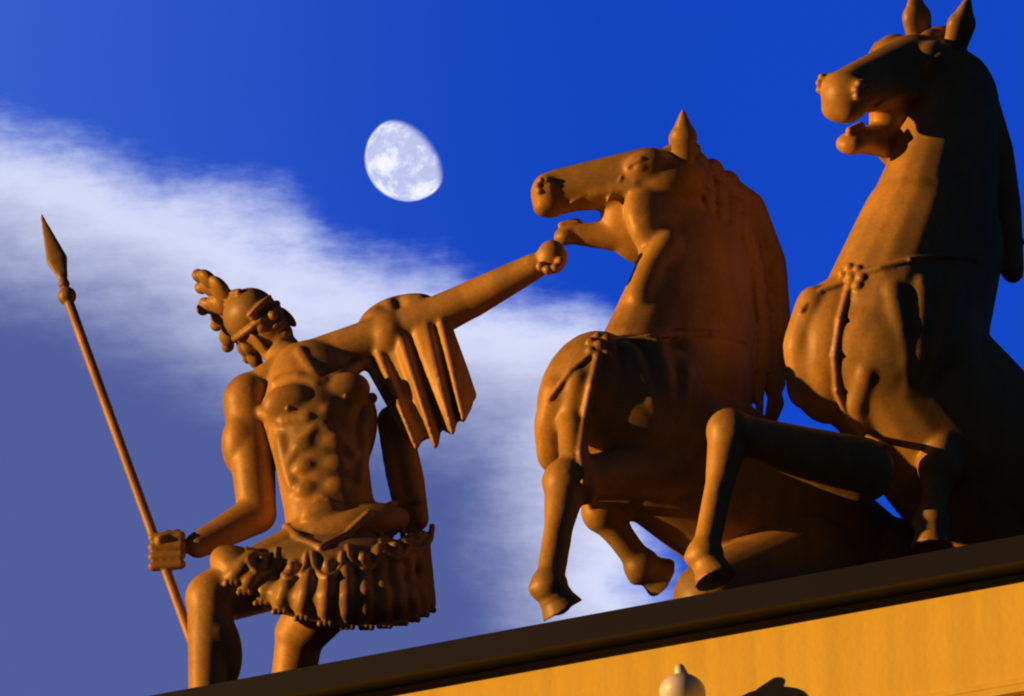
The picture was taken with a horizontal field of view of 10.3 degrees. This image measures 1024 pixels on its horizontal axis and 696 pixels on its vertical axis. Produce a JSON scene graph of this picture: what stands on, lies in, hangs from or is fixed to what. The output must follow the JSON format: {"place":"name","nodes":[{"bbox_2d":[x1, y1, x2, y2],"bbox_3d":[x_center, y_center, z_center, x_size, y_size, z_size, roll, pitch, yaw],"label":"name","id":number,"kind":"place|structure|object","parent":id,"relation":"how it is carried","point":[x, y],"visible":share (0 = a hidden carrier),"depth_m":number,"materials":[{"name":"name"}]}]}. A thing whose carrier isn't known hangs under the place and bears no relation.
{"place":"outdoors","nodes":[
{"label":"outdoors","id":0,"kind":"place"},
{"bbox_2d":[0,0,1023,695],"label":"sky","id":1,"kind":"structure","parent":0,"point":[334,160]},
{"bbox_2d":[352,574,1023,695],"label":"building wall","id":2,"kind":"structure","parent":0,"point":[947,638],"depth_m":18.61,"materials":[{"name":"paint"}]},
{"bbox_2d":[151,535,1023,695],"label":"roof cornice","id":3,"kind":"structure","parent":2,"relation":"on","point":[922,572],"depth_m":18.81,"materials":[{"name":"stone"}]},
{"bbox_2d":[41,214,566,688],"bbox_3d":[-0.766,0.464,20.597,1.759,2.394,1.026,-22,-35,35],"label":"warrior statue","id":4,"kind":"object","parent":3,"relation":"on","point":[325,564],"visible":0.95,"depth_m":20.68,"materials":[{"name":"brown metal"}]},
{"bbox_2d":[529,109,915,620],"bbox_3d":[0.939,0.463,20.850,2.320,2.677,0.675,18,-33,-30],"label":"horse","id":5,"kind":"object","parent":3,"relation":"on","point":[659,371],"visible":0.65,"depth_m":20.50},
{"bbox_2d":[684,0,1023,590],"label":"horse","id":6,"kind":"object","parent":3,"relation":"on","point":[904,373],"visible":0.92,"depth_m":20.41},
{"bbox_2d":[659,664,705,695],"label":"wall lamp","id":7,"kind":"object","parent":2,"relation":"attached to","point":[681,681],"visible":1,"depth_m":18.50,"materials":[{"name":"white glass"}]},
{"bbox_2d":[916,677,1023,695],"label":"ledge","id":8,"kind":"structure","parent":2,"relation":"on","point":[1012,687],"depth_m":18.27,"materials":[{"name":"orange stone"}]}
]}

